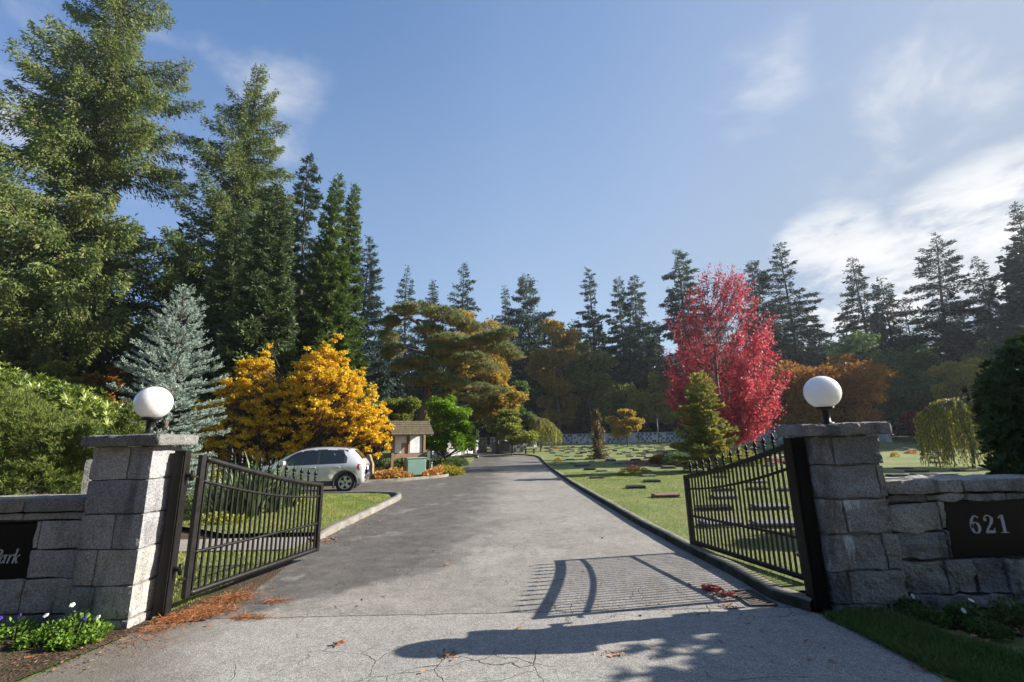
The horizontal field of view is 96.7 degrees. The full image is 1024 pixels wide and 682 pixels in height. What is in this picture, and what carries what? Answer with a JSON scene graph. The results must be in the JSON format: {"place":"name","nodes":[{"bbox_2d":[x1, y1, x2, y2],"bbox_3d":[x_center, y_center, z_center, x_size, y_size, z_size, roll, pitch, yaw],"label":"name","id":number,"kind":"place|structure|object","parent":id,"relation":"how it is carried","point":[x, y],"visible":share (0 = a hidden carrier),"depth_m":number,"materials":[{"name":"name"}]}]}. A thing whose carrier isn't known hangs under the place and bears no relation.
{"place":"outdoors","nodes":[
{"label":"outdoors","id":0,"kind":"place"},
{"bbox_2d":[182,493,390,533],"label":"lawn","id":1,"kind":"structure","parent":0,"point":[334,521],"depth_m":10.06,"materials":[{"name":"green plant"}]},
{"bbox_2d":[55,283,230,497],"bbox_3d":[-10.055,1.477,13.181,3.709,6.625,3.737,5,-14,-24],"label":"blue spruce","id":2,"kind":"object","parent":1,"relation":"on","point":[169,384],"visible":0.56,"depth_m":13.26,"materials":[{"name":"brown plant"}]},
{"bbox_2d":[24,450,947,681],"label":"road","id":3,"kind":"structure","parent":0,"point":[477,602],"depth_m":4.18,"materials":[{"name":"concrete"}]},
{"bbox_2d":[85,583,293,659],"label":"fallen needles","id":4,"kind":"object","parent":3,"relation":"on","point":[189,615],"visible":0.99,"depth_m":4.37,"materials":[{"name":"orange plant"}]},
{"bbox_2d":[499,451,822,611],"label":"kerb","id":5,"kind":"structure","parent":3,"relation":"on","point":[770,589],"depth_m":5.69,"materials":[{"name":"grey concrete"}]},
{"bbox_2d":[728,589,777,606],"bbox_3d":[2.384,2.548,4.519,0.266,0.018,0.454,-1,-13,0],"label":"drain grate","id":6,"kind":"object","parent":3,"relation":"on","point":[745,596],"visible":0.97,"depth_m":4.48,"materials":[{"name":"metal"}]},
{"bbox_2d":[0,0,1023,379],"label":"sky","id":7,"kind":"structure","parent":0,"point":[549,141],"materials":[{"name":"blue"}]},
{"bbox_2d":[14,434,1023,681],"bbox_3d":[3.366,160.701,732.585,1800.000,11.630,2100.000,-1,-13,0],"label":"ground","id":8,"kind":"structure","parent":0,"point":[1016,640],"depth_m":5.67,"materials":[{"name":"green plant"}]},
{"bbox_2d":[0,494,85,627],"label":"stone wall","id":9,"kind":"structure","parent":8,"relation":"on","point":[48,585],"depth_m":4.26,"materials":[{"name":"grey stone"}]},
{"bbox_2d":[0,522,37,579],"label":"name sign","id":10,"kind":"object","parent":9,"relation":"attached to","point":[16,544],"visible":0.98,"depth_m":4.30,"materials":[{"name":"black stone"}]},
{"bbox_2d":[0,383,108,495],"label":"mugo pine","id":11,"kind":"object","parent":8,"relation":"on","point":[54,454],"visible":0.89,"depth_m":7.11,"materials":[{"name":"green plant"}]},
{"bbox_2d":[38,360,100,410],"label":"broadleaf tree","id":12,"kind":"object","parent":8,"relation":"on","point":[61,370],"visible":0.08,"depth_m":25.94,"materials":[{"name":"green plant"}]},
{"bbox_2d":[0,620,149,681],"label":"flower bed","id":13,"kind":"object","parent":8,"relation":"on","point":[16,674],"visible":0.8,"depth_m":3.58,"materials":[{"name":"soil"}]},
{"bbox_2d":[0,613,39,643],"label":"pansy plant","id":14,"kind":"object","parent":13,"relation":"on","point":[19,627],"visible":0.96,"depth_m":3.91,"materials":[{"name":"green plant"}]},
{"bbox_2d":[47,602,99,641],"bbox_3d":[-3.767,2.406,3.921,0.356,0.292,0.332,-1,-13,0],"label":"pansy plant","id":15,"kind":"object","parent":13,"relation":"on","point":[85,619],"visible":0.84,"depth_m":3.89,"materials":[{"name":"green plant"}]},
{"bbox_2d":[62,627,105,649],"bbox_3d":[-3.545,2.463,3.761,0.283,0.134,0.277,-1,-13,0],"label":"pansy plant","id":16,"kind":"object","parent":13,"relation":"on","point":[90,640],"visible":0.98,"depth_m":3.74,"materials":[{"name":"green plant"}]},
{"bbox_2d":[0,0,205,427],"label":"cedar tree","id":17,"kind":"object","parent":8,"relation":"on","point":[79,167],"visible":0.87,"depth_m":33.26,"materials":[{"name":"green plant"}]},
{"bbox_2d":[77,361,136,418],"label":"maple tree","id":18,"kind":"object","parent":8,"relation":"on","point":[102,380],"visible":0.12,"depth_m":29.43,"materials":[{"name":"brown plant"}]},
{"bbox_2d":[102,401,145,447],"bbox_3d":[-6.155,2.109,7.148,0.803,2.385,0.694,-1,-13,0],"label":"young pine bush","id":19,"kind":"object","parent":8,"relation":"on","point":[122,426],"visible":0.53,"depth_m":7.21,"materials":[{"name":"green plant"}]},
{"bbox_2d":[81,357,177,431],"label":"broadleaf tree","id":20,"kind":"object","parent":8,"relation":"on","point":[99,366],"visible":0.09,"depth_m":33.01,"materials":[{"name":"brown plant"}]},
{"bbox_2d":[65,433,198,629],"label":"stone pillar","id":21,"kind":"structure","parent":8,"relation":"on","point":[116,563],"depth_m":4.28,"materials":[{"name":"grey stone"}]},
{"bbox_2d":[133,387,173,433],"bbox_3d":[-3.686,0.711,4.665,0.332,0.487,0.332,-1,-13,0],"label":"globe lamp","id":22,"kind":"object","parent":21,"relation":"on","point":[151,405],"visible":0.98,"depth_m":4.59,"materials":[{"name":"white glass"}]},
{"bbox_2d":[152,450,194,615],"bbox_3d":[-3.319,1.864,4.504,0.190,1.520,0.113,0,-13,-7],"label":"gate post","id":23,"kind":"object","parent":21,"relation":"attached to","point":[168,567],"visible":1,"depth_m":4.46,"materials":[{"name":"black metal"}]},
{"bbox_2d":[178,448,323,598],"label":"driveway gate","id":24,"kind":"structure","parent":23,"relation":"attached to","point":[192,552],"depth_m":5.31,"materials":[{"name":"black metal"}]},
{"bbox_2d":[127,216,214,368],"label":"fir tree","id":25,"kind":"object","parent":8,"relation":"on","point":[195,235],"visible":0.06,"depth_m":50.12,"materials":[{"name":"green plant"}]},
{"bbox_2d":[162,199,253,477],"bbox_3d":[-18.892,-0.470,30.012,5.740,19.220,5.579,6,-14,-28],"label":"spruce tree","id":26,"kind":"object","parent":8,"relation":"on","point":[226,278],"visible":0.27,"depth_m":30.04,"materials":[{"name":"green plant"}]},
{"bbox_2d":[126,63,300,433],"bbox_3d":[-24.998,-8.212,40.372,13.655,38.100,15.680,10,-17,-41],"label":"cedar tree","id":27,"kind":"object","parent":8,"relation":"on","point":[249,175],"visible":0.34,"depth_m":38.87,"materials":[{"name":"green plant"}]},
{"bbox_2d":[181,526,252,538],"bbox_3d":[-9.867,4.053,10.030,10.100,0.001,3.940,-1,-13,0],"label":"flower bed","id":28,"kind":"object","parent":8,"relation":"on","point":[185,533],"visible":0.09,"depth_m":8.52,"materials":[{"name":"soil"}]},
{"bbox_2d":[0,361,135,493],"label":"rhododendron bush","id":29,"kind":"object","parent":28,"relation":"on","point":[65,395],"visible":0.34,"depth_m":9.98,"materials":[{"name":"green plant"}]},
{"bbox_2d":[215,449,298,516],"bbox_3d":[-5.733,3.266,10.491,1.776,1.577,2.097,10,-17,-40],"label":"sword leaved plant","id":30,"kind":"object","parent":28,"relation":"on","point":[250,494],"visible":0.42,"depth_m":10.08,"materials":[{"name":"green plant"}]},
{"bbox_2d":[141,553,296,624],"bbox_3d":[-3.100,2.888,5.514,0.560,0.001,2.800,-1,-13,0],"label":"flower bed","id":31,"kind":"object","parent":8,"relation":"on","point":[255,580],"visible":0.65,"depth_m":5.13,"materials":[{"name":"soil"}]},
{"bbox_2d":[3,476,447,498],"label":"driveway","id":32,"kind":"structure","parent":8,"relation":"on","point":[406,488],"depth_m":17.91,"materials":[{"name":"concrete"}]},
{"bbox_2d":[248,446,369,491],"bbox_3d":[-7.306,4.636,16.501,4.055,1.586,2.150,1,-13,-10],"label":"parked car","id":33,"kind":"object","parent":32,"relation":"on","point":[342,468],"visible":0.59,"depth_m":15.89,"materials":[{"name":"silver metal"}]},
{"bbox_2d":[172,549,297,606],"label":"lawn grass","id":34,"kind":"structure","parent":8,"relation":"on","point":[196,577],"depth_m":6.05,"materials":[{"name":"green plant"}]},
{"bbox_2d":[179,537,309,550],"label":"path","id":35,"kind":"structure","parent":8,"relation":"on","point":[183,544],"depth_m":7.59,"materials":[{"name":"concrete"}]},
{"bbox_2d":[193,180,300,478],"bbox_3d":[-15.278,-1.169,27.982,6.179,19.452,6.784,-1,-13,0],"label":"spruce tree","id":36,"kind":"object","parent":8,"relation":"on","point":[251,331],"visible":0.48,"depth_m":27.71,"materials":[{"name":"green plant"}]},
{"bbox_2d":[264,201,310,395],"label":"spruce tree","id":37,"kind":"object","parent":8,"relation":"on","point":[300,280],"visible":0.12,"depth_m":34.81,"materials":[{"name":"green plant"}]},
{"bbox_2d":[187,333,395,470],"bbox_3d":[-10.807,3.348,22.954,9.830,7.347,4.621,-1,-13,0],"label":"maple tree","id":38,"kind":"object","parent":8,"relation":"on","point":[304,414],"visible":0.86,"depth_m":21.89,"materials":[{"name":"yellow plant"}]},
{"bbox_2d":[192,491,400,539],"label":"kerb","id":39,"kind":"structure","parent":8,"relation":"on","point":[328,530],"depth_m":10.33,"materials":[{"name":"concrete"}]},
{"bbox_2d":[285,152,323,358],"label":"fir tree","id":40,"kind":"object","parent":8,"relation":"on","point":[309,196],"visible":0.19,"depth_m":50.13,"materials":[{"name":"green plant"}]},
{"bbox_2d":[289,173,362,449],"bbox_3d":[-14.397,-2.245,35.355,6.370,24.088,5.990,-1,-13,0],"label":"spruce tree","id":41,"kind":"object","parent":8,"relation":"on","point":[319,328],"visible":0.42,"depth_m":35.23,"materials":[{"name":"green plant"}]},
{"bbox_2d":[322,181,371,453],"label":"spruce tree","id":42,"kind":"object","parent":8,"relation":"on","point":[353,231],"visible":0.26,"depth_m":37.96,"materials":[{"name":"green plant"}]},
{"bbox_2d":[349,235,393,452],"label":"fir tree","id":43,"kind":"object","parent":8,"relation":"on","point":[371,303],"visible":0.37,"depth_m":59.59,"materials":[{"name":"green plant"}]},
{"bbox_2d":[367,324,406,449],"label":"fir tree","id":44,"kind":"object","parent":8,"relation":"on","point":[396,387],"visible":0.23,"depth_m":72.03,"materials":[{"name":"green plant"}]},
{"bbox_2d":[377,395,432,462],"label":"broadleaf tree","id":45,"kind":"object","parent":8,"relation":"on","point":[402,409],"visible":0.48,"depth_m":36.50,"materials":[{"name":"green plant"}]},
{"bbox_2d":[391,265,423,404],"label":"fir tree","id":46,"kind":"object","parent":8,"relation":"on","point":[405,338],"visible":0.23,"depth_m":95.05,"materials":[{"name":"green plant"}]},
{"bbox_2d":[404,279,447,435],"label":"fir tree","id":47,"kind":"object","parent":8,"relation":"on","point":[417,390],"visible":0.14,"depth_m":88.24,"materials":[{"name":"green plant"}]},
{"bbox_2d":[378,298,523,453],"bbox_3d":[-4.028,2.482,29.258,9.881,10.680,4.979,-1,-13,0],"label":"leaning pine tree","id":48,"kind":"object","parent":8,"relation":"on","point":[448,346],"visible":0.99,"depth_m":29.15,"materials":[{"name":"green plant"}]},
{"bbox_2d":[431,262,482,431],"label":"fir tree","id":49,"kind":"object","parent":8,"relation":"on","point":[460,403],"visible":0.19,"depth_m":93.93,"materials":[{"name":"green plant"}]},
{"bbox_2d":[442,308,511,453],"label":"maple tree","id":50,"kind":"object","parent":8,"relation":"on","point":[461,370],"visible":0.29,"depth_m":51.43,"materials":[{"name":"brown plant"}]},
{"bbox_2d":[465,360,529,453],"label":"maple tree","id":51,"kind":"object","parent":8,"relation":"on","point":[493,405],"visible":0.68,"depth_m":48.16,"materials":[{"name":"brown plant"}]},
{"bbox_2d":[485,408,540,454],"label":"tree","id":52,"kind":"object","parent":8,"relation":"on","point":[504,425],"visible":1,"depth_m":44.60,"materials":[{"name":"green plant"}]},
{"bbox_2d":[562,267,618,391],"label":"fir tree","id":53,"kind":"object","parent":8,"relation":"on","point":[601,338],"visible":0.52,"depth_m":98.47,"materials":[{"name":"green plant"}]},
{"bbox_2d":[603,278,643,382],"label":"fir tree","id":54,"kind":"object","parent":8,"relation":"on","point":[619,303],"visible":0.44,"depth_m":100.38,"materials":[{"name":"green plant"}]},
{"bbox_2d":[739,241,835,376],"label":"fir tree","id":55,"kind":"object","parent":8,"relation":"on","point":[801,357],"visible":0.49,"depth_m":85.96,"materials":[{"name":"green plant"}]},
{"bbox_2d":[775,422,909,612],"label":"stone pillar","id":56,"kind":"structure","parent":8,"relation":"on","point":[861,550],"depth_m":4.25,"materials":[{"name":"grey stone"}]},
{"bbox_2d":[783,437,830,608],"bbox_3d":[2.810,1.720,4.437,0.147,1.520,0.333,-1,-13,0],"label":"gate post","id":57,"kind":"object","parent":56,"relation":"attached to","point":[810,555],"visible":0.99,"depth_m":4.30,"materials":[{"name":"black metal"}]},
{"bbox_2d":[683,433,803,580],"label":"driveway gate","id":58,"kind":"structure","parent":57,"relation":"attached to","point":[756,457],"depth_m":5.51,"materials":[{"name":"black metal"}]},
{"bbox_2d":[803,376,841,423],"bbox_3d":[3.173,0.600,4.637,0.332,0.487,0.332,-1,-13,0],"label":"globe lamp","id":59,"kind":"object","parent":56,"relation":"on","point":[823,394],"visible":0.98,"depth_m":4.55,"materials":[{"name":"white glass"}]},
{"bbox_2d":[834,257,903,420],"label":"fir tree","id":60,"kind":"object","parent":8,"relation":"on","point":[875,318],"visible":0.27,"depth_m":84.46,"materials":[{"name":"green plant"}]},
{"bbox_2d":[866,277,942,436],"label":"fir tree","id":61,"kind":"object","parent":8,"relation":"on","point":[885,306],"visible":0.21,"depth_m":85.70,"materials":[{"name":"green plant"}]},
{"bbox_2d":[820,603,1023,681],"bbox_3d":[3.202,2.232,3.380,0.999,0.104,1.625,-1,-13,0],"label":"verge grass","id":62,"kind":"structure","parent":8,"relation":"on","point":[963,658],"depth_m":3.30,"materials":[{"name":"green plant"}]},
{"bbox_2d":[902,602,953,627],"bbox_3d":[3.496,2.301,3.840,0.333,0.166,0.340,-1,-13,0],"label":"pansy plant","id":63,"kind":"object","parent":8,"relation":"on","point":[936,616],"visible":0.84,"depth_m":3.80,"materials":[{"name":"green plant"}]},
{"bbox_2d":[885,474,1023,609],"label":"stone wall","id":64,"kind":"structure","parent":8,"relation":"on","point":[938,576],"depth_m":4.25,"materials":[{"name":"grey stone"}]},
{"bbox_2d":[942,498,1023,557],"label":"house number sign","id":65,"kind":"object","parent":64,"relation":"attached to","point":[992,528],"visible":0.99,"depth_m":4.30,"materials":[{"name":"black stone"}]},
{"bbox_2d":[897,232,1013,435],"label":"fir tree","id":66,"kind":"object","parent":8,"relation":"on","point":[947,329],"visible":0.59,"depth_m":82.01,"materials":[{"name":"green plant"}]},
{"bbox_2d":[933,611,1023,634],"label":"flower bed","id":67,"kind":"object","parent":8,"relation":"on","point":[1020,629],"visible":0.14,"depth_m":3.75,"materials":[{"name":"soil"}]},
{"bbox_2d":[942,598,997,625],"bbox_3d":[3.824,2.270,3.835,0.361,0.209,0.344,-1,-13,0],"label":"pansy plant","id":68,"kind":"object","parent":67,"relation":"on","point":[951,609],"visible":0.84,"depth_m":3.82,"materials":[{"name":"green plant"}]},
{"bbox_2d":[984,594,1023,627],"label":"pansy plant","id":69,"kind":"object","parent":67,"relation":"on","point":[1014,613],"visible":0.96,"depth_m":3.80,"materials":[{"name":"green plant"}]},
{"bbox_2d":[961,337,999,381],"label":"broadleaf tree","id":70,"kind":"object","parent":8,"relation":"on","point":[978,354],"visible":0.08,"depth_m":59.67,"materials":[{"name":"green plant"}]},
{"bbox_2d":[954,256,1009,354],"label":"fir tree","id":71,"kind":"object","parent":8,"relation":"on","point":[988,319],"visible":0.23,"depth_m":82.88,"materials":[{"name":"green plant"}]},
{"bbox_2d":[959,615,1015,640],"bbox_3d":[3.772,2.256,3.608,0.348,0.140,0.334,-1,-13,0],"label":"pansy plant","id":72,"kind":"object","parent":8,"relation":"on","point":[998,630],"visible":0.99,"depth_m":3.58,"materials":[{"name":"green plant"}]},
{"bbox_2d":[960,325,1023,474],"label":"laurel hedge","id":73,"kind":"object","parent":8,"relation":"on","point":[998,390],"visible":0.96,"depth_m":7.39,"materials":[{"name":"green plant"}]},
{"bbox_2d":[991,244,1023,335],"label":"fir tree","id":74,"kind":"object","parent":8,"relation":"on","point":[1017,287],"visible":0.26,"depth_m":71.37,"materials":[{"name":"green plant"}]},
{"bbox_2d":[993,201,1023,321],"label":"fir tree","id":75,"kind":"object","parent":8,"relation":"on","point":[1020,218],"visible":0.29,"depth_m":79.92,"materials":[{"name":"green plant"}]},
{"bbox_2d":[996,227,1023,332],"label":"fir tree","id":76,"kind":"object","parent":8,"relation":"on","point":[1017,304],"visible":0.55,"depth_m":66.48,"materials":[{"name":"green plant"}]},
{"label":"flower bed","id":77,"kind":"structure","parent":8,"relation":"on","visible":0},
{"bbox_2d":[369,464,446,479],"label":"autumn hostas","id":78,"kind":"object","parent":77,"relation":"on","point":[394,473],"visible":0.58,"depth_m":21.15,"materials":[{"name":"orange plant"}]},
{"bbox_2d":[384,421,433,467],"bbox_3d":[-5.456,5.649,23.970,2.280,2.842,1.440,7,-15,-31],"label":"notice board","id":79,"kind":"object","parent":77,"relation":"on","point":[409,439],"visible":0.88,"depth_m":23.93,"materials":[{"name":"wood"}]},
{"bbox_2d":[424,394,479,459],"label":"maple tree","id":80,"kind":"object","parent":77,"relation":"on","point":[446,416],"visible":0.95,"depth_m":25.99,"materials":[{"name":"green plant"}]},
{"bbox_2d":[487,439,997,589],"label":"lawn","id":81,"kind":"structure","parent":0,"point":[886,449],"depth_m":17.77,"materials":[{"name":"green plant"}]},
{"bbox_2d":[510,380,536,433],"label":"broadleaf tree","id":82,"kind":"object","parent":81,"relation":"on","point":[524,387],"visible":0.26,"depth_m":54.56,"materials":[{"name":"green plant"}]},
{"bbox_2d":[500,274,567,389],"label":"fir tree","id":83,"kind":"object","parent":81,"relation":"on","point":[523,341],"visible":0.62,"depth_m":93.14,"materials":[{"name":"green plant"}]},
{"bbox_2d":[529,417,563,450],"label":"weeping tree","id":84,"kind":"object","parent":81,"relation":"on","point":[553,432],"visible":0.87,"depth_m":50.06,"materials":[{"name":"green plant"}]},
{"bbox_2d":[524,317,584,431],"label":"maple tree","id":85,"kind":"object","parent":81,"relation":"on","point":[543,364],"visible":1,"depth_m":81.22,"materials":[{"name":"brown plant"}]},
{"bbox_2d":[555,391,618,433],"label":"broadleaf tree","id":86,"kind":"object","parent":81,"relation":"on","point":[574,427],"visible":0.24,"depth_m":86.03,"materials":[{"name":"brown plant"}]},
{"bbox_2d":[563,341,616,432],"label":"maple tree","id":87,"kind":"object","parent":81,"relation":"on","point":[584,380],"visible":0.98,"depth_m":82.46,"materials":[{"name":"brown plant"}]},
{"bbox_2d":[587,409,611,459],"bbox_3d":[6.656,7.235,35.216,1.916,3.935,1.670,-1,-13,0],"label":"tree snag","id":88,"kind":"object","parent":81,"relation":"on","point":[597,449],"visible":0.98,"depth_m":34.99,"materials":[{"name":"brown plant"}]},
{"bbox_2d":[587,380,650,432],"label":"broadleaf tree","id":89,"kind":"object","parent":81,"relation":"on","point":[624,391],"visible":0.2,"depth_m":87.71,"materials":[{"name":"green plant"}]},
{"bbox_2d":[605,408,644,445],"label":"tree","id":90,"kind":"object","parent":81,"relation":"on","point":[627,426],"visible":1,"depth_m":60.36,"materials":[{"name":"yellow plant"}]},
{"bbox_2d":[611,275,664,430],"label":"fir tree","id":91,"kind":"object","parent":81,"relation":"on","point":[639,350],"visible":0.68,"depth_m":96.39,"materials":[{"name":"green plant"}]},
{"bbox_2d":[624,370,680,431],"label":"maple tree","id":92,"kind":"object","parent":81,"relation":"on","point":[653,408],"visible":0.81,"depth_m":81.97,"materials":[{"name":"green plant"}]},
{"bbox_2d":[640,320,686,431],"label":"fir tree","id":93,"kind":"object","parent":81,"relation":"on","point":[653,345],"visible":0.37,"depth_m":92.41,"materials":[{"name":"green plant"}]},
{"bbox_2d":[536,430,795,444],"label":"columbarium wall","id":94,"kind":"structure","parent":81,"relation":"on","point":[632,437],"depth_m":77.98,"materials":[{"name":"stone"}]},
{"bbox_2d":[648,249,733,401],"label":"fir tree","id":95,"kind":"object","parent":81,"relation":"on","point":[678,295],"visible":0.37,"depth_m":86.89,"materials":[{"name":"green plant"}]},
{"bbox_2d":[669,369,750,470],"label":"fir tree","id":96,"kind":"object","parent":81,"relation":"on","point":[698,439],"visible":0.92,"depth_m":21.21,"materials":[{"name":"green plant"}]},
{"bbox_2d":[657,261,792,451],"bbox_3d":[15.106,1.325,32.736,8.864,14.408,8.520,-1,-13,0],"label":"red maple tree","id":97,"kind":"object","parent":81,"relation":"on","point":[754,417],"visible":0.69,"depth_m":31.45,"materials":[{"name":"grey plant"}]},
{"bbox_2d":[735,260,798,429],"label":"fir tree","id":98,"kind":"object","parent":81,"relation":"on","point":[761,280],"visible":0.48,"depth_m":88.10,"materials":[{"name":"green plant"}]},
{"bbox_2d":[755,352,901,437],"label":"broadleaf tree","id":99,"kind":"object","parent":81,"relation":"on","point":[857,386],"visible":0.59,"depth_m":42.96,"materials":[{"name":"brown plant"}]},
{"bbox_2d":[824,329,909,427],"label":"broadleaf tree","id":100,"kind":"object","parent":81,"relation":"on","point":[866,355],"visible":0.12,"depth_m":65.45,"materials":[{"name":"green plant"}]},
{"bbox_2d":[865,343,945,436],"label":"broadleaf tree","id":101,"kind":"object","parent":81,"relation":"on","point":[895,407],"visible":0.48,"depth_m":58.96,"materials":[{"name":"green plant"}]},
{"bbox_2d":[897,377,973,435],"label":"broadleaf tree","id":102,"kind":"object","parent":81,"relation":"on","point":[924,397],"visible":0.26,"depth_m":55.53,"materials":[{"name":"green plant"}]},
{"bbox_2d":[913,395,992,468],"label":"weeping willow","id":103,"kind":"object","parent":81,"relation":"on","point":[936,414],"visible":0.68,"depth_m":20.36,"materials":[{"name":"green plant"}]},
{"bbox_2d":[926,356,988,423],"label":"broadleaf tree","id":104,"kind":"object","parent":81,"relation":"on","point":[955,375],"visible":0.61,"depth_m":45.82,"materials":[{"name":"green plant"}]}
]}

